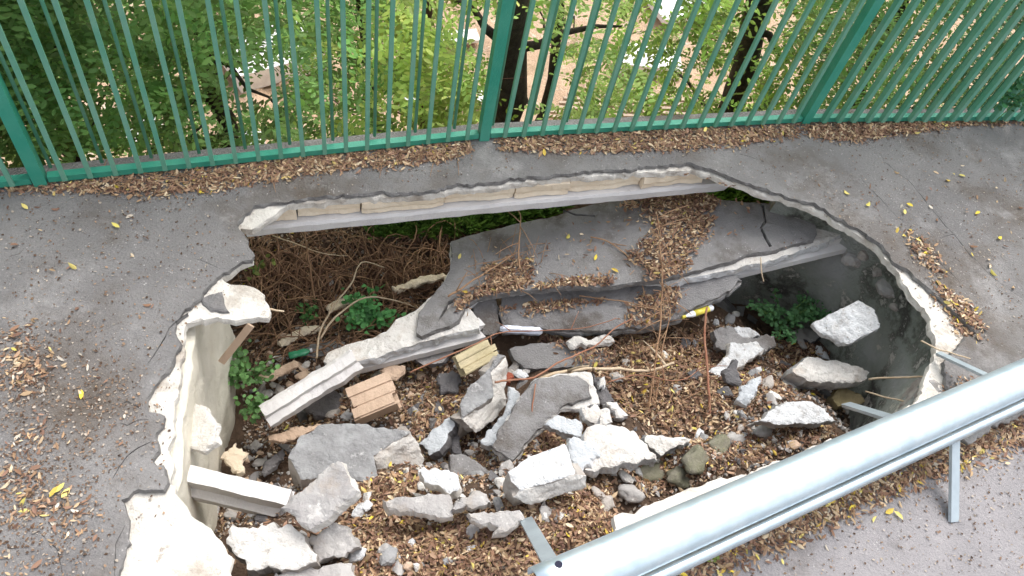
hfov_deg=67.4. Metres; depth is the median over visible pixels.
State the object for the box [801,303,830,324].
fern
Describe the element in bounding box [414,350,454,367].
slab fragment
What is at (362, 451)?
concrete block
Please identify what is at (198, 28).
tree
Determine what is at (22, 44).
tree
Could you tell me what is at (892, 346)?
pit wall
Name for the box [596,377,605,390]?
concrete block
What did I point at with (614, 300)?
twig
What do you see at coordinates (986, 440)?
leaf litter
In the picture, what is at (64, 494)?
fallen leaf
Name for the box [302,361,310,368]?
rubble piece
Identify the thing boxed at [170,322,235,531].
pit wall
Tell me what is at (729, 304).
broken lump
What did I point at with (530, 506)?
rubble piece
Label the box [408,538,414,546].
rubble piece
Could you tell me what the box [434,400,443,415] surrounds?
broken lump
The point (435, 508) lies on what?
concrete block
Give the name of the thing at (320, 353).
slab fragment
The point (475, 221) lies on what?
grass
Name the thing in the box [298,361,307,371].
broken lump
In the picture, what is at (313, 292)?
twig
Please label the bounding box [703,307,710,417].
stick
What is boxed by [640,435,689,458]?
concrete block
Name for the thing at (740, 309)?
broken lump
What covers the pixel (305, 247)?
twig
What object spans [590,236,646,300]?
twig
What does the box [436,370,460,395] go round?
slab fragment
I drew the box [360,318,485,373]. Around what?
joist
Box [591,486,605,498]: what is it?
rubble piece
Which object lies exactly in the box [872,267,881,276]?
wall stone
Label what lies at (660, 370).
twig
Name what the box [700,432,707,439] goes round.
broken lump
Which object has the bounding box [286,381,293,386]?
rubble piece
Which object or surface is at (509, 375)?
brick crumb
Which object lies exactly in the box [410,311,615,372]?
twig
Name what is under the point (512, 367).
broken lump
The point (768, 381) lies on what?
rubble piece
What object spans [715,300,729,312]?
slab fragment
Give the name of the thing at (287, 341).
clay shard
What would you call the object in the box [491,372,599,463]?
slab fragment
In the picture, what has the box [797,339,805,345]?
broken lump
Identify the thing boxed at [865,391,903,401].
rod
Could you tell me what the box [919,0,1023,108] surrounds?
tree
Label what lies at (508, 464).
rubble piece
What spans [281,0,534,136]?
tree
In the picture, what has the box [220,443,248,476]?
clay shard
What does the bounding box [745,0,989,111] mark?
tree
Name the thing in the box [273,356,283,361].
broken lump
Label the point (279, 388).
rubble piece
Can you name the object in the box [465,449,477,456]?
broken lump
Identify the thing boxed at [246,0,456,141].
tree
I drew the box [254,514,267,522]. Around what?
broken lump
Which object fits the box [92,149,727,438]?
dry stalks
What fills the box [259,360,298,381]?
clay shard
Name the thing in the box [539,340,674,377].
branch
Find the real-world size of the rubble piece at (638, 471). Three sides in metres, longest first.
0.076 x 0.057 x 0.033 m
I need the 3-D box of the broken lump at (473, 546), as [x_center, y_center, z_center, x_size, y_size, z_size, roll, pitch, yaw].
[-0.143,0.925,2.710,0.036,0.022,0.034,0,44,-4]
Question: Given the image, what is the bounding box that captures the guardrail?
[520,352,1023,575]
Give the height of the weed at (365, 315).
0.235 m
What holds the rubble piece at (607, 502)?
on the leaf litter at (562, 525)
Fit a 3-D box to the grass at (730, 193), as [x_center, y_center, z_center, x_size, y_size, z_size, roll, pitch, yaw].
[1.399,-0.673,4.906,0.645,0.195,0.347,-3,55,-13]
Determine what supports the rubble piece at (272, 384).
on the ground at (503, 344)
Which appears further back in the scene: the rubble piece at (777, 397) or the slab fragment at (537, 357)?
the slab fragment at (537, 357)
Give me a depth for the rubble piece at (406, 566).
2.65 m
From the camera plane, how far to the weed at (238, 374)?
3.64 m
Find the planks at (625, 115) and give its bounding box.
[550,110,640,116]
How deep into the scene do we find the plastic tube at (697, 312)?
3.81 m
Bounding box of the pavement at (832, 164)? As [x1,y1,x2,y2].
[0,108,1023,575]
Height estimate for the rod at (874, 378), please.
0.225 m
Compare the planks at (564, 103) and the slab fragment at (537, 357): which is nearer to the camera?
the slab fragment at (537, 357)
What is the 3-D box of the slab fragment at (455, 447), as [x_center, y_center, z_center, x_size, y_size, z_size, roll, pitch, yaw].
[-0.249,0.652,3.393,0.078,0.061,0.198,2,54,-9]
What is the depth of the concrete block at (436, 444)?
3.29 m
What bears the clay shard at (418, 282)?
on the root tangle
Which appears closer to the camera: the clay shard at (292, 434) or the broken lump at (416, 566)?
the broken lump at (416, 566)
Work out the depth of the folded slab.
3.80 m
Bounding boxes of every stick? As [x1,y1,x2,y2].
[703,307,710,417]
[760,257,763,281]
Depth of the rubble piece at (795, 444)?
3.31 m
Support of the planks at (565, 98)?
on the ground at (503, 344)
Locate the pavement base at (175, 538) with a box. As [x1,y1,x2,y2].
[57,166,971,575]
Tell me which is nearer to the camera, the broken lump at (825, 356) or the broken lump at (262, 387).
the broken lump at (262, 387)
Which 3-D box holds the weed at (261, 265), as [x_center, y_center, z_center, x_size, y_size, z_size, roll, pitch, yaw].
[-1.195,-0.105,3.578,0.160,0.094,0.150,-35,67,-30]
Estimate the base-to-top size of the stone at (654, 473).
0.068 m
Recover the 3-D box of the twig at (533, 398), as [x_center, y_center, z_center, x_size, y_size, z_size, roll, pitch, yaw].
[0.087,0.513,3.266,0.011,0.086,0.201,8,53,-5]
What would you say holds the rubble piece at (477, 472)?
on the ground at (503, 344)
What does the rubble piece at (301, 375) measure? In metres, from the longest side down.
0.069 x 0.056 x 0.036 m
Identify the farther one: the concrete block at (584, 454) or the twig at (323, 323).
the twig at (323, 323)
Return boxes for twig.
[272,235,346,255]
[304,232,315,300]
[315,261,383,358]
[320,296,415,339]
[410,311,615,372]
[447,252,516,296]
[495,318,631,382]
[496,210,536,268]
[531,384,535,410]
[579,295,658,308]
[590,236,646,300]
[606,350,722,382]
[618,205,688,416]
[627,262,701,401]
[920,340,970,358]
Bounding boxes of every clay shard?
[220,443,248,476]
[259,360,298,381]
[268,424,321,443]
[277,325,320,347]
[326,298,355,312]
[380,365,405,381]
[391,273,444,293]
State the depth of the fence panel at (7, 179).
3.03 m
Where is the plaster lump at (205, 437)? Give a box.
[190,403,221,454]
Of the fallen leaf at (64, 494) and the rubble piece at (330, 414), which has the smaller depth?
the fallen leaf at (64, 494)
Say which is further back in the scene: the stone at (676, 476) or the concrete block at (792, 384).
the concrete block at (792, 384)
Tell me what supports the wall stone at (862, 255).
attached to the pit wall at (892, 346)
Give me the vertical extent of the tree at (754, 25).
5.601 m
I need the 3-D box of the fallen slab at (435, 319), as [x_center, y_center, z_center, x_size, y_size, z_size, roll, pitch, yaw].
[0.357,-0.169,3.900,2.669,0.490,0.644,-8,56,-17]
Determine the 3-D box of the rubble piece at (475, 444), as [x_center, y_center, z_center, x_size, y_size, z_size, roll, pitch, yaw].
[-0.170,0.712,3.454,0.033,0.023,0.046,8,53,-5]
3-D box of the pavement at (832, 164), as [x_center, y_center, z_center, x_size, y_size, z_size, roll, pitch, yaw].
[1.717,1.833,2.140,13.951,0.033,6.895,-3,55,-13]
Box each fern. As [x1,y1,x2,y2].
[746,286,823,343]
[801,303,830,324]
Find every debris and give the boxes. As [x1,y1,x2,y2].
[0,121,1023,575]
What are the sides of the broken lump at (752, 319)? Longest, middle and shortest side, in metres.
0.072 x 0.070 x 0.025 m
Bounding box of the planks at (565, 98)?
[563,96,686,106]
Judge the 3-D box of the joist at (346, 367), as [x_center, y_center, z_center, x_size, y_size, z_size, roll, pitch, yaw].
[-0.898,0.440,3.464,0.488,0.164,0.125,-27,63,-27]
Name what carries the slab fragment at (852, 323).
on the pit wall at (892, 346)
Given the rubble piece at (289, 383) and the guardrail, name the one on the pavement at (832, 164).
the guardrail
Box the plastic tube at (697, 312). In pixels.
[681,305,713,318]
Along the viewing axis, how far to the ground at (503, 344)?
4.08 m
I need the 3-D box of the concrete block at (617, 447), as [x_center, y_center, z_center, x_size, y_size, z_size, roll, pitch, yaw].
[0.398,0.632,3.027,0.307,0.127,0.199,-5,55,-15]
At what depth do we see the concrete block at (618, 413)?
3.35 m
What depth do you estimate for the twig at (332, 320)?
3.88 m
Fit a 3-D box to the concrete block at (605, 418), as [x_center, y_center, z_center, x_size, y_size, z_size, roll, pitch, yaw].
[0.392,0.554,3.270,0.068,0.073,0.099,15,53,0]
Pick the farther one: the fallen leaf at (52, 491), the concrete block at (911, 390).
the concrete block at (911, 390)
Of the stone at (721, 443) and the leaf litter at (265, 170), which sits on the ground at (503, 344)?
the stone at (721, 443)
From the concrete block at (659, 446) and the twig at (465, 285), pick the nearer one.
the concrete block at (659, 446)
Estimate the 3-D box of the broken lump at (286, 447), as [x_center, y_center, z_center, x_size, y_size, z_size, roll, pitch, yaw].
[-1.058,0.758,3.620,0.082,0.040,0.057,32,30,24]
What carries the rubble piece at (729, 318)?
on the ground at (503, 344)
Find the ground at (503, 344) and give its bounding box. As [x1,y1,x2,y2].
[1,0,1023,575]
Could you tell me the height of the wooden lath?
0.190 m
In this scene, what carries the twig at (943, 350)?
on the pavement at (832, 164)
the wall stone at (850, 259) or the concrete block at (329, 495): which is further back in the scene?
the wall stone at (850, 259)
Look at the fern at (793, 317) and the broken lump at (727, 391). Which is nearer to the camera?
the broken lump at (727, 391)
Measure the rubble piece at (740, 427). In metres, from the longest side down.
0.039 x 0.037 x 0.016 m
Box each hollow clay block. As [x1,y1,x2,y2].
[345,371,401,423]
[452,339,497,376]
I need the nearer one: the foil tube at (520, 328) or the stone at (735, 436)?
the stone at (735, 436)
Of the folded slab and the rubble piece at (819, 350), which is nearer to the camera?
the folded slab
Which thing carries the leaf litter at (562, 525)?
on the ground at (503, 344)
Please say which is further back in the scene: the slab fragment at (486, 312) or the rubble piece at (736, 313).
the rubble piece at (736, 313)
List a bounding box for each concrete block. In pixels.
[226,522,320,575]
[274,563,354,575]
[281,461,361,532]
[288,423,423,487]
[309,522,361,563]
[382,493,453,522]
[419,417,457,460]
[419,467,461,498]
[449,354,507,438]
[451,490,491,513]
[467,510,524,538]
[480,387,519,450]
[502,444,585,505]
[542,415,582,438]
[566,334,614,349]
[566,437,600,469]
[579,404,599,426]
[580,424,655,477]
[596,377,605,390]
[598,408,611,424]
[603,402,627,421]
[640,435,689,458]
[709,341,763,377]
[733,376,760,409]
[735,326,759,337]
[746,401,836,428]
[781,357,868,389]
[782,379,800,389]
[898,378,941,408]
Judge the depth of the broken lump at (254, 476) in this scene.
3.49 m
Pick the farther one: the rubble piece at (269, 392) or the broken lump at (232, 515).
the rubble piece at (269, 392)
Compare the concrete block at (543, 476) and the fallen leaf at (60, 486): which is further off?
the concrete block at (543, 476)
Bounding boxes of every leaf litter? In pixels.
[0,120,1023,201]
[0,206,153,574]
[218,225,837,575]
[451,173,759,350]
[679,156,1023,575]
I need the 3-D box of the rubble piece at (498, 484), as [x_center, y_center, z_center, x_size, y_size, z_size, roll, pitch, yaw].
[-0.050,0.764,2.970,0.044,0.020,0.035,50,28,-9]
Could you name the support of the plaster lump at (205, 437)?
attached to the pit wall at (206, 377)
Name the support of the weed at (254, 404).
on the ground at (503, 344)
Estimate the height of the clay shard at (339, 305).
0.044 m
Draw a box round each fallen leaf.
[49,486,57,496]
[55,483,63,491]
[61,488,69,497]
[886,508,893,513]
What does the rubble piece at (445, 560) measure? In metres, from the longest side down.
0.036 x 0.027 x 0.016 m
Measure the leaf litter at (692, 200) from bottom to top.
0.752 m
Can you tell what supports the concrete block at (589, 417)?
on the slab fragment at (520, 429)
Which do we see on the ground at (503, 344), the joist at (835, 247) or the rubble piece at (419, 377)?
the rubble piece at (419, 377)
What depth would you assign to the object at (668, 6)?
14.01 m
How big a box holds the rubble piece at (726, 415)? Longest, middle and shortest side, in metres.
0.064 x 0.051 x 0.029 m
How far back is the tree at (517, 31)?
4.80 m
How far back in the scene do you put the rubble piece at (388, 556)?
2.65 m
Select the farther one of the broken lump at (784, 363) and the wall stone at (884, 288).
the broken lump at (784, 363)
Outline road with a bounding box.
[677,423,1023,575]
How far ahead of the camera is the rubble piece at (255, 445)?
3.60 m
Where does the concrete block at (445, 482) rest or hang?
on the ground at (503, 344)
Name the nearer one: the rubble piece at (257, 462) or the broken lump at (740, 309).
the rubble piece at (257, 462)
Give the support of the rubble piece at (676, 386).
on the ground at (503, 344)
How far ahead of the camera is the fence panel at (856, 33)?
3.92 m
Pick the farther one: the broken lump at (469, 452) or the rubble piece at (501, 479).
the broken lump at (469, 452)
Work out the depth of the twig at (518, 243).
3.76 m
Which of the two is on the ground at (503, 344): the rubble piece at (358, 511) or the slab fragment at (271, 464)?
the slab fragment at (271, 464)
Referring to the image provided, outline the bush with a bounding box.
[989,76,1023,122]
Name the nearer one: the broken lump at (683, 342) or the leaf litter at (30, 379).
the leaf litter at (30, 379)
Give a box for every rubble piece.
[249,440,260,450]
[252,458,266,466]
[261,389,273,396]
[270,382,276,387]
[274,383,284,393]
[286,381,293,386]
[294,371,307,379]
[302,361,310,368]
[325,408,339,417]
[340,411,352,420]
[348,547,366,562]
[351,502,364,518]
[362,499,372,511]
[377,543,388,553]
[379,544,397,565]
[403,562,413,570]
[407,391,414,398]
[408,489,415,495]
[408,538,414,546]
[417,372,425,379]
[417,482,424,490]
[443,557,452,564]
[466,524,479,538]
[471,442,477,448]
[471,471,483,479]
[494,477,504,484]
[495,480,502,488]
[499,459,513,472]
[512,369,528,377]
[528,503,540,511]
[539,505,551,522]
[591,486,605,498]
[601,495,614,511]
[609,372,623,378]
[618,470,633,483]
[622,356,629,365]
[636,467,642,477]
[673,384,681,392]
[692,338,698,346]
[695,428,703,438]
[713,319,718,325]
[724,411,730,420]
[725,313,735,324]
[732,311,739,316]
[737,424,743,430]
[747,368,757,376]
[761,375,773,388]
[768,390,781,400]
[789,440,801,448]
[808,438,816,443]
[815,345,822,356]
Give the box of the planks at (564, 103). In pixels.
[559,101,685,111]
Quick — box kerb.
[960,410,1023,444]
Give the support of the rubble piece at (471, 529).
on the leaf litter at (562, 525)
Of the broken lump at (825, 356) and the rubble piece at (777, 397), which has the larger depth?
the broken lump at (825, 356)
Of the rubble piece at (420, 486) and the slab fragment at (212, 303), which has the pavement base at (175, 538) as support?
the slab fragment at (212, 303)
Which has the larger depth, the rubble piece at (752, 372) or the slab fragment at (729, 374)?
the rubble piece at (752, 372)
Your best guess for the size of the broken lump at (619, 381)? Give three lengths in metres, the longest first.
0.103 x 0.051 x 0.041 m
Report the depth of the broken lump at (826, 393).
4.03 m
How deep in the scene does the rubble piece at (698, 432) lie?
3.42 m
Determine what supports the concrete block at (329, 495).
on the concrete block at (333, 540)
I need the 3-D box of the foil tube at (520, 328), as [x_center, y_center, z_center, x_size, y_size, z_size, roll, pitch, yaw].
[0.044,0.207,3.763,0.210,0.046,0.047,4,53,-8]
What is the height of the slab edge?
0.142 m
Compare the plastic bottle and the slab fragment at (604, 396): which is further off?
the plastic bottle
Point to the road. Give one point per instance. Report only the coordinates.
(1005, 526)
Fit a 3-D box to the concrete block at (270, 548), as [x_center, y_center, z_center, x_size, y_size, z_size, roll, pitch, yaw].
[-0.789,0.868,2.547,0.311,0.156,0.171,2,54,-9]
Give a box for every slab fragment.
[201,292,229,313]
[261,449,284,477]
[297,341,344,359]
[303,390,342,419]
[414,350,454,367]
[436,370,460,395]
[448,454,489,475]
[450,417,461,453]
[471,299,500,339]
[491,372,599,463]
[508,342,612,371]
[592,372,613,407]
[710,325,775,359]
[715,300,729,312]
[720,359,741,386]
[787,328,820,343]
[810,301,879,346]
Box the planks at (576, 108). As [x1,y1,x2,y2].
[554,105,685,114]
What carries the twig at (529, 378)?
on the branch
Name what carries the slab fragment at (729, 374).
on the ground at (503, 344)
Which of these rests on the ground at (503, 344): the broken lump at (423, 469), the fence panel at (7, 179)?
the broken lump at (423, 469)
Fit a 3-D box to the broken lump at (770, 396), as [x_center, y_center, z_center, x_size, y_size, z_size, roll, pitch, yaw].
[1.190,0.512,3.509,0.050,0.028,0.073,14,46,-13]
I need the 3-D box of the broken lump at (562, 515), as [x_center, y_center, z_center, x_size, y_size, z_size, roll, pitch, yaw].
[0.161,0.819,2.803,0.074,0.027,0.046,7,66,29]
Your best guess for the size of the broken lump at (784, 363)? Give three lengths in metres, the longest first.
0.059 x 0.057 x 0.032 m
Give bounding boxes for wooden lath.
[218,323,253,364]
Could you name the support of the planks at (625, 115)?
on the ground at (503, 344)
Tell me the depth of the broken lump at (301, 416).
3.71 m
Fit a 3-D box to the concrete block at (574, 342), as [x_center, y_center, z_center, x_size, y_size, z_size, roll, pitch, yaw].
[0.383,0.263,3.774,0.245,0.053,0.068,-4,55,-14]
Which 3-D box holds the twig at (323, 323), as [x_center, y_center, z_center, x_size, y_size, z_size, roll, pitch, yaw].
[-0.858,0.081,3.924,0.099,0.122,0.632,26,53,8]
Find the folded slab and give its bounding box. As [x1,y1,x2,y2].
[498,275,741,337]
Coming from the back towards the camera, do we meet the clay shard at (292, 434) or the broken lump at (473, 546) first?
the clay shard at (292, 434)
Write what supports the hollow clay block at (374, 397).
on the ground at (503, 344)
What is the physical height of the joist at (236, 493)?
0.169 m
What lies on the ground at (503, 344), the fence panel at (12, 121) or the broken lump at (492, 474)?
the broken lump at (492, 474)
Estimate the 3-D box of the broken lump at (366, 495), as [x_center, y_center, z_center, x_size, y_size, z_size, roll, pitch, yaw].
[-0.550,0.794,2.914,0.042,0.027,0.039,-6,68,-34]
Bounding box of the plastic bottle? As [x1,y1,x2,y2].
[288,348,312,358]
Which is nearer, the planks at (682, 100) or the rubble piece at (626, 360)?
the rubble piece at (626, 360)
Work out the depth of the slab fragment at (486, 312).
3.78 m
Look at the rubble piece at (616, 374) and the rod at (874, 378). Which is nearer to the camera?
the rod at (874, 378)
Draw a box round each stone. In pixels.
[618,484,644,503]
[638,461,664,483]
[666,466,690,488]
[681,444,708,474]
[707,434,730,455]
[727,431,746,445]
[752,425,772,438]
[825,388,864,410]
[841,252,860,267]
[857,250,868,260]
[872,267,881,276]
[875,278,894,298]
[888,303,897,311]
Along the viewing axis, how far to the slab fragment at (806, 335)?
4.31 m
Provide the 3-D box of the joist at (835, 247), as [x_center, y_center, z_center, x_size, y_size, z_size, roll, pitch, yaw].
[1.373,-0.171,3.945,0.945,0.247,0.125,-8,56,-16]
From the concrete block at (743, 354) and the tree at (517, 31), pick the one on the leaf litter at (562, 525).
the concrete block at (743, 354)
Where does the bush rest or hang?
on the pavement at (832, 164)
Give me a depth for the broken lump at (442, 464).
3.33 m
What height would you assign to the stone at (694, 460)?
0.071 m
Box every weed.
[228,338,280,388]
[233,388,268,423]
[244,254,275,280]
[294,298,318,325]
[335,284,405,333]
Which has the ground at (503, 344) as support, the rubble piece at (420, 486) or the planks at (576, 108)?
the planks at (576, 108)
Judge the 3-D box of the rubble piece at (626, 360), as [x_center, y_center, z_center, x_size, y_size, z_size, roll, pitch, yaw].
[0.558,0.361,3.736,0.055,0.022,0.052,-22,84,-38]
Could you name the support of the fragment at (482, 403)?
on the ground at (503, 344)
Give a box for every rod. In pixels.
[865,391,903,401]
[868,376,922,379]
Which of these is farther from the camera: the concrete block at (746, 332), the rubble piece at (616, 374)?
the concrete block at (746, 332)
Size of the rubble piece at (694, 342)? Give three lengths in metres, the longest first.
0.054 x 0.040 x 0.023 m
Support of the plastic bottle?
on the root tangle
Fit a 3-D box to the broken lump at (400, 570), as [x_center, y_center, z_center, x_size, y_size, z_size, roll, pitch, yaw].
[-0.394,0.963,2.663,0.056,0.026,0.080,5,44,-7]
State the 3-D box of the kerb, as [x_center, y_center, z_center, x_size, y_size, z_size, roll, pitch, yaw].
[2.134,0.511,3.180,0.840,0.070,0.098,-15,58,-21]
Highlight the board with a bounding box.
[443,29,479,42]
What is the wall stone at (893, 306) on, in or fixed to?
attached to the pit wall at (892, 346)
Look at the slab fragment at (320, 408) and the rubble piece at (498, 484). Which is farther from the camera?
the slab fragment at (320, 408)
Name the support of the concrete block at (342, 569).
on the ground at (503, 344)
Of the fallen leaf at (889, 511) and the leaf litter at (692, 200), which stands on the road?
the fallen leaf at (889, 511)
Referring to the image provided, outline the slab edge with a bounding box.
[246,174,727,236]
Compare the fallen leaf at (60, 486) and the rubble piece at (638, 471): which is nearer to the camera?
the fallen leaf at (60, 486)
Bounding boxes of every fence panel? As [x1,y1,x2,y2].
[0,0,490,186]
[0,157,31,187]
[478,0,865,141]
[801,0,1023,124]
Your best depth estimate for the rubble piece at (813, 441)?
3.33 m
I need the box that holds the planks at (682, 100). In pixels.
[567,92,697,101]
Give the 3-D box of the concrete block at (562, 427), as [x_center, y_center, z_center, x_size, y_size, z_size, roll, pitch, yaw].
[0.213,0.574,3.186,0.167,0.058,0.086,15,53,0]
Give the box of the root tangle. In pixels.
[231,220,464,374]
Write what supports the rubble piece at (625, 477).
on the ground at (503, 344)
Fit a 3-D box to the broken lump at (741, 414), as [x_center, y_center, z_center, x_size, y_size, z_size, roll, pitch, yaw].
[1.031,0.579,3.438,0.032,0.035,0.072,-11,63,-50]
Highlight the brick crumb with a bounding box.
[506,372,514,385]
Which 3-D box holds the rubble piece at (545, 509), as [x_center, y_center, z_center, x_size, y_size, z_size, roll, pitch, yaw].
[0.126,0.820,2.789,0.075,0.034,0.061,21,68,-27]
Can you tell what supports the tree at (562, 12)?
on the ground at (503, 344)
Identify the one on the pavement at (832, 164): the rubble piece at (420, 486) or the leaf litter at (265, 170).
the leaf litter at (265, 170)
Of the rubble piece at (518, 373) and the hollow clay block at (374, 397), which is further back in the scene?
the rubble piece at (518, 373)
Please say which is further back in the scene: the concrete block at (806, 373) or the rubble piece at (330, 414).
the concrete block at (806, 373)
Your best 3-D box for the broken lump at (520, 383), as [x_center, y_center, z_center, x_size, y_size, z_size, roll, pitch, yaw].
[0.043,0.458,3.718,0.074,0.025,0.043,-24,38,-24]
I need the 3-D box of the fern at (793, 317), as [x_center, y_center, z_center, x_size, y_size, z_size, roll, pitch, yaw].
[1.482,0.129,4.188,0.401,0.188,0.344,-29,64,-28]
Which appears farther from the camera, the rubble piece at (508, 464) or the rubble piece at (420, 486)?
the rubble piece at (508, 464)
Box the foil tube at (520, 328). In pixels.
[500,325,542,335]
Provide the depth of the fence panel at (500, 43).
3.53 m
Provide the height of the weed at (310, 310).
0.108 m
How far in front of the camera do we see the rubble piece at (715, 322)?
4.08 m
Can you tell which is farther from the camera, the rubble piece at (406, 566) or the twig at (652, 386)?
the twig at (652, 386)
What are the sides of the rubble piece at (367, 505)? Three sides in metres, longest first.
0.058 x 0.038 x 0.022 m
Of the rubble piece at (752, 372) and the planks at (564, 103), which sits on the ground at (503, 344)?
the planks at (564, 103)
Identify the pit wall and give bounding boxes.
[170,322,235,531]
[725,201,931,430]
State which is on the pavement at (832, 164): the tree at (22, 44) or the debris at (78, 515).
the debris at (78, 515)
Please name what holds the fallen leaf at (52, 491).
on the pavement at (832, 164)
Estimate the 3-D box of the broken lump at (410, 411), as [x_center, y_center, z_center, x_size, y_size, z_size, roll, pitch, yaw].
[-0.448,0.573,3.571,0.074,0.038,0.058,-25,79,-3]
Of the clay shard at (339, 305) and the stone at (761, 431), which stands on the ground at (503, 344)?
the stone at (761, 431)
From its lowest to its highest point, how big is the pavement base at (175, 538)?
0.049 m
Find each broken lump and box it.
[224,510,236,521]
[249,471,260,480]
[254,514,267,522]
[257,383,265,395]
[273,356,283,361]
[278,444,294,452]
[296,410,306,422]
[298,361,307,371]
[363,491,371,500]
[390,555,404,575]
[407,402,420,415]
[413,562,424,571]
[418,467,428,474]
[428,418,436,428]
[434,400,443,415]
[439,462,446,468]
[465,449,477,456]
[466,545,475,552]
[488,470,498,481]
[493,496,504,511]
[508,363,517,370]
[516,380,527,388]
[541,501,546,519]
[550,506,564,519]
[612,376,622,382]
[681,337,690,348]
[687,369,702,380]
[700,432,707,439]
[717,386,733,397]
[723,298,736,312]
[737,306,744,316]
[737,410,747,420]
[747,314,757,323]
[766,393,777,404]
[779,360,790,367]
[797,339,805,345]
[819,389,830,398]
[821,351,829,359]
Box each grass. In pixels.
[363,205,574,240]
[703,187,768,202]
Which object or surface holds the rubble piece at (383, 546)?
on the leaf litter at (562, 525)
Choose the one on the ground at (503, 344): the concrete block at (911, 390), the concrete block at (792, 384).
the concrete block at (792, 384)
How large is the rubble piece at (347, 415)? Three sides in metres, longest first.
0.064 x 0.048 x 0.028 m
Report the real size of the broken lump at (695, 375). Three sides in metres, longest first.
0.077 x 0.072 x 0.029 m
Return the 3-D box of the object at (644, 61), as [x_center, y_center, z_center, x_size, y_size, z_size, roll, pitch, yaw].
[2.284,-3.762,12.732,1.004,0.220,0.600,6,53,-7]
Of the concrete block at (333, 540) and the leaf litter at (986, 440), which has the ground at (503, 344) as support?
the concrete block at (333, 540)
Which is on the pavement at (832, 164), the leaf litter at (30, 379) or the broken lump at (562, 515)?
the leaf litter at (30, 379)
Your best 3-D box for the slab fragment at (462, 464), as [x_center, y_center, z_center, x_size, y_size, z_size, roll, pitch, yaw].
[-0.171,0.749,3.237,0.192,0.058,0.112,-1,54,-12]
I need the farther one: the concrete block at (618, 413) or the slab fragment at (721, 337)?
the slab fragment at (721, 337)
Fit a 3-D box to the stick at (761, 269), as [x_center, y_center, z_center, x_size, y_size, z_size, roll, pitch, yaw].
[1.238,-0.091,3.813,0.017,0.084,0.096,-13,57,-19]
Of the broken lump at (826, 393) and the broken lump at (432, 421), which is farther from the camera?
the broken lump at (826, 393)
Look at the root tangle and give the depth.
4.14 m
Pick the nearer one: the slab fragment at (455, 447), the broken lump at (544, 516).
the broken lump at (544, 516)
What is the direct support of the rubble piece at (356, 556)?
on the leaf litter at (562, 525)
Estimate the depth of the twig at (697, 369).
3.51 m
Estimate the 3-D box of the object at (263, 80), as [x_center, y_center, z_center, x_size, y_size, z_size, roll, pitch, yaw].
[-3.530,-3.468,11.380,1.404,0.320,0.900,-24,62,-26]
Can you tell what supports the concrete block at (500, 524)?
on the leaf litter at (562, 525)
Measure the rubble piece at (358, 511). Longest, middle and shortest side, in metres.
0.072 x 0.047 x 0.028 m
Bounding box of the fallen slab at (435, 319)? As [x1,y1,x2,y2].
[323,195,839,365]
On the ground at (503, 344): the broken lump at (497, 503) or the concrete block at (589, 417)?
the broken lump at (497, 503)
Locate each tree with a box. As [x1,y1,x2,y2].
[0,0,221,167]
[71,0,361,157]
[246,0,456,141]
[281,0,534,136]
[419,0,660,124]
[467,0,681,120]
[608,0,845,116]
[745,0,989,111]
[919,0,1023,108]
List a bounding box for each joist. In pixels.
[187,465,294,516]
[259,349,363,427]
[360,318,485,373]
[734,238,846,278]
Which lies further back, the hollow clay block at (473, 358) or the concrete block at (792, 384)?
the concrete block at (792, 384)
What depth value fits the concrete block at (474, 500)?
2.71 m
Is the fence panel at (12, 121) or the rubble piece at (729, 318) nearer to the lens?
the fence panel at (12, 121)

